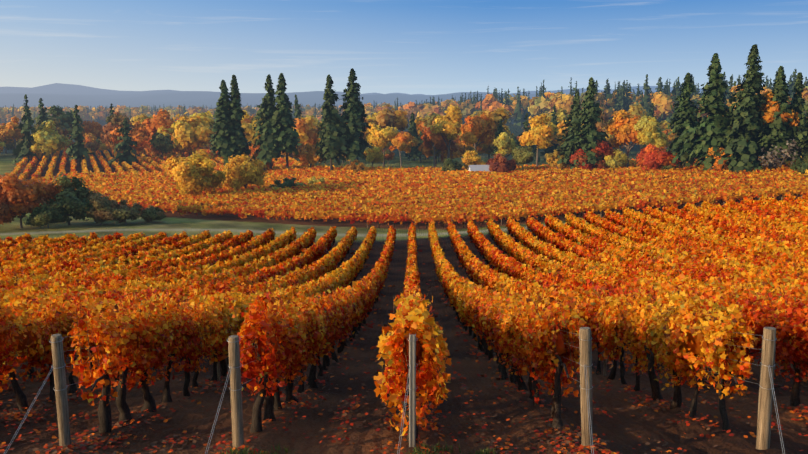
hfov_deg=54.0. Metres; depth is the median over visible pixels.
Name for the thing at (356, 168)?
shrub
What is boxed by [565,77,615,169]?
fir
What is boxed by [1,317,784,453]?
trellis wires
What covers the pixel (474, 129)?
broadleaf
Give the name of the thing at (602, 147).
shrub
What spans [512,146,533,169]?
broadleaf
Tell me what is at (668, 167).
shrub
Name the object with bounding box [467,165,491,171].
house
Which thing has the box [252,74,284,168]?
fir
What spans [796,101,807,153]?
fir
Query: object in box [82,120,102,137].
broadleaf
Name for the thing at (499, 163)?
shrub
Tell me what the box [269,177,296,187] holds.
shrub
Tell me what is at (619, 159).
bush
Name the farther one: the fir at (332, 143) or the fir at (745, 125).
the fir at (332, 143)
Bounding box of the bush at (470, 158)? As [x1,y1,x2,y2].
[462,149,485,168]
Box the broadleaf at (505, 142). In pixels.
[493,132,522,157]
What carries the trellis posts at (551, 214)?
on the terrain
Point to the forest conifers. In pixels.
(76, 150)
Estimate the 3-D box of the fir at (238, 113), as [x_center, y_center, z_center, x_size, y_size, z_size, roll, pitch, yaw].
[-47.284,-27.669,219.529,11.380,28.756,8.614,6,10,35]
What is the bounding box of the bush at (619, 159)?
[603,148,628,168]
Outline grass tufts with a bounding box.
[218,439,495,453]
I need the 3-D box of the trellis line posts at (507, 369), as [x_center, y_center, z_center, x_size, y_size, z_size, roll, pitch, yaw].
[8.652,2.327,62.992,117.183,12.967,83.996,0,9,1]
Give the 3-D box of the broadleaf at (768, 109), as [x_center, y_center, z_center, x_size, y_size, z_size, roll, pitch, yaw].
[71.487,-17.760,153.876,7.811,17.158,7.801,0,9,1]
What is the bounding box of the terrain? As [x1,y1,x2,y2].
[0,83,807,453]
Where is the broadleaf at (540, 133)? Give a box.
[519,113,557,166]
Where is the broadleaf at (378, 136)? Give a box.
[366,123,399,166]
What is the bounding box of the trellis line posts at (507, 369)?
[2,224,804,379]
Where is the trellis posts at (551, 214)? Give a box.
[367,189,802,227]
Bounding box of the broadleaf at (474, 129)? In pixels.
[460,113,495,155]
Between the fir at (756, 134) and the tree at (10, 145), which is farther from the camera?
the tree at (10, 145)
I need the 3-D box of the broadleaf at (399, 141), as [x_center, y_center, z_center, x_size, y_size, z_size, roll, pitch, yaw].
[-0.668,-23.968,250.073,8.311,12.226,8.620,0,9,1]
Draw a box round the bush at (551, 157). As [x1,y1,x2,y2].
[545,149,568,168]
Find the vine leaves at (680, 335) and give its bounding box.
[0,279,807,435]
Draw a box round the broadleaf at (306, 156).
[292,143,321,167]
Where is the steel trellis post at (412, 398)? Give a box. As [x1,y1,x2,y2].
[409,333,415,446]
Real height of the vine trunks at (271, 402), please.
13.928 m
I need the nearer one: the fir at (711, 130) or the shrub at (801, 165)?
the shrub at (801, 165)
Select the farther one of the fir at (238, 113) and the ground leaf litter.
the fir at (238, 113)
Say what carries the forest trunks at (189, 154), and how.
on the terrain
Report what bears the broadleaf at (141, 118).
on the terrain
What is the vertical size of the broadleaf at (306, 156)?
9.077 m
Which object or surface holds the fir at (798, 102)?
on the terrain
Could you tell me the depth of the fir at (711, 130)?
156.29 m
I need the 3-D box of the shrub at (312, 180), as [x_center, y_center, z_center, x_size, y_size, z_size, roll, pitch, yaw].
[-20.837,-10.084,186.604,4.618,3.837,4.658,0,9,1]
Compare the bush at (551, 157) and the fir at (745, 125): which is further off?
the bush at (551, 157)
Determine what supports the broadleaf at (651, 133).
on the terrain
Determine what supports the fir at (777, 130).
on the terrain
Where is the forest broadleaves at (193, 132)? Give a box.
[0,85,807,162]
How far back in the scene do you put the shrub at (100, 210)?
127.13 m
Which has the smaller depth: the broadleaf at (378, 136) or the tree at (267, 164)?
the tree at (267, 164)
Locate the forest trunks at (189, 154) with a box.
[5,116,673,166]
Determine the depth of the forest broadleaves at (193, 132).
290.51 m
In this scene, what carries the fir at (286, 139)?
on the terrain
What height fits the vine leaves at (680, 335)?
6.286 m
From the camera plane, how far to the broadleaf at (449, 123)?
243.43 m
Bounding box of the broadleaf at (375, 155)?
[364,146,383,166]
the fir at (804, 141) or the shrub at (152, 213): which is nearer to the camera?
the shrub at (152, 213)
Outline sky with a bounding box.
[0,0,807,94]
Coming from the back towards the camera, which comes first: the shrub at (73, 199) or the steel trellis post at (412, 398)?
the shrub at (73, 199)
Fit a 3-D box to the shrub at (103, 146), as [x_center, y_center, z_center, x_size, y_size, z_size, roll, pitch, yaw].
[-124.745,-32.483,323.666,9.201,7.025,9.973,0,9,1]
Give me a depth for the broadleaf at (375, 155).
238.38 m
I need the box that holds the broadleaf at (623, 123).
[603,109,643,166]
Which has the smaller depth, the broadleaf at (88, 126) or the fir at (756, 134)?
the fir at (756, 134)
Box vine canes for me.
[2,280,804,376]
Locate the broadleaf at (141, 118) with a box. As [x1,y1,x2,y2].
[131,113,154,153]
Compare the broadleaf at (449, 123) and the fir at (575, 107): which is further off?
the broadleaf at (449, 123)
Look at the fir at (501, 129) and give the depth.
245.43 m
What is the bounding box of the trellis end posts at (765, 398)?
[3,196,801,450]
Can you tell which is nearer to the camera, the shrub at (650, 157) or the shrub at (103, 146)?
the shrub at (650, 157)
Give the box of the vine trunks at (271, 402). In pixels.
[0,222,807,442]
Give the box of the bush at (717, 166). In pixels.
[703,146,731,171]
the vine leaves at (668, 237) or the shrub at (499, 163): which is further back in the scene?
the shrub at (499, 163)
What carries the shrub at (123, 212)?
on the terrain
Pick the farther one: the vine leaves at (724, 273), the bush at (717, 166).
the bush at (717, 166)
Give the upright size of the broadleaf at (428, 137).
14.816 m
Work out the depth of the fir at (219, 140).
216.64 m
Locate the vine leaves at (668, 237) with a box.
[0,193,807,292]
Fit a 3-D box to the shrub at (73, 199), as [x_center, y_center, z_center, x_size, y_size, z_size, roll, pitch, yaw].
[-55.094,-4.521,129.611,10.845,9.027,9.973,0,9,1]
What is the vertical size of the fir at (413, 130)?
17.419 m
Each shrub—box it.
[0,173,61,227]
[0,186,23,224]
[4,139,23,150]
[24,201,65,227]
[42,172,92,224]
[82,191,118,224]
[85,142,109,152]
[109,200,143,223]
[140,205,166,221]
[157,150,175,157]
[165,149,226,194]
[219,154,268,189]
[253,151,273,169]
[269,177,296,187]
[306,176,324,183]
[344,159,364,171]
[441,158,462,170]
[486,153,516,171]
[569,140,614,169]
[636,144,679,169]
[661,163,680,169]
[790,153,807,173]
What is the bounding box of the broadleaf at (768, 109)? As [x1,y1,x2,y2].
[758,91,799,167]
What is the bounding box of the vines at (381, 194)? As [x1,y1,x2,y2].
[36,156,807,227]
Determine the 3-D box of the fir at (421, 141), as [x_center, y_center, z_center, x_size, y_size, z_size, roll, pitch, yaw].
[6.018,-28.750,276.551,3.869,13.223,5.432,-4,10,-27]
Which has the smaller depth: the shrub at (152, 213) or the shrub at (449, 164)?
the shrub at (152, 213)
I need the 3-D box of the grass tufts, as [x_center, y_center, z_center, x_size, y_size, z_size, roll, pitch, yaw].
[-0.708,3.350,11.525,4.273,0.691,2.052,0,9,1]
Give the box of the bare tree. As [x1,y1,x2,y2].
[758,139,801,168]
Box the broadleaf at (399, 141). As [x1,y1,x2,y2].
[389,131,414,167]
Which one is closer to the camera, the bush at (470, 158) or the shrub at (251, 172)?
the shrub at (251, 172)
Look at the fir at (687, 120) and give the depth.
165.04 m
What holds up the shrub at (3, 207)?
on the terrain
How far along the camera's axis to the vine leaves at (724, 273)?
44.06 m
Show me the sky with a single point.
(426, 47)
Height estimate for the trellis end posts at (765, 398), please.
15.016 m
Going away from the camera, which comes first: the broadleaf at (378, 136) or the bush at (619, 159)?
the bush at (619, 159)
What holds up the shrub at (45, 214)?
on the terrain
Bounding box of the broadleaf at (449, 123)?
[430,105,462,158]
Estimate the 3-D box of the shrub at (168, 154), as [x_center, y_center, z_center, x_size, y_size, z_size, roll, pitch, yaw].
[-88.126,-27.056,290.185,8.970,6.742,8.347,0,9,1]
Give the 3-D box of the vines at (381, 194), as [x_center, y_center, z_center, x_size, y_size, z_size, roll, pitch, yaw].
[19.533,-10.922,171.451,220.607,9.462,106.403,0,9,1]
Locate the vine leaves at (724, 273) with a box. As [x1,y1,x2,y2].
[0,255,807,326]
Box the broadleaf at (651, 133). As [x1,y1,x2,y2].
[633,115,668,147]
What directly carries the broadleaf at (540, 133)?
on the terrain
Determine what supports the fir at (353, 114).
on the terrain
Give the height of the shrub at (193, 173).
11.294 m
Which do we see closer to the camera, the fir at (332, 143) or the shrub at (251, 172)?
the shrub at (251, 172)
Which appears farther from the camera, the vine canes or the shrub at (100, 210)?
the shrub at (100, 210)
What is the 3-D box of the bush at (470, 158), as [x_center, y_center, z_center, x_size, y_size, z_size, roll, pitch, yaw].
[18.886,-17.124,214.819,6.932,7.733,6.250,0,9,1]
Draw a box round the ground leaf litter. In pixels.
[0,238,807,453]
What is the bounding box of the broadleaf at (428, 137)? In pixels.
[421,123,448,167]
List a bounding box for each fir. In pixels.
[208,80,239,166]
[223,75,254,166]
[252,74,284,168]
[270,73,301,168]
[314,74,349,169]
[339,68,373,164]
[405,112,419,160]
[414,130,424,162]
[491,119,508,157]
[555,91,581,169]
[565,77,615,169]
[662,72,703,167]
[675,53,732,170]
[718,44,768,171]
[752,127,769,160]
[757,66,807,168]
[777,72,807,166]
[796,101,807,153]
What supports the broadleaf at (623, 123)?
on the terrain
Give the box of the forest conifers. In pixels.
[0,69,807,165]
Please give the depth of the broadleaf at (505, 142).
232.67 m

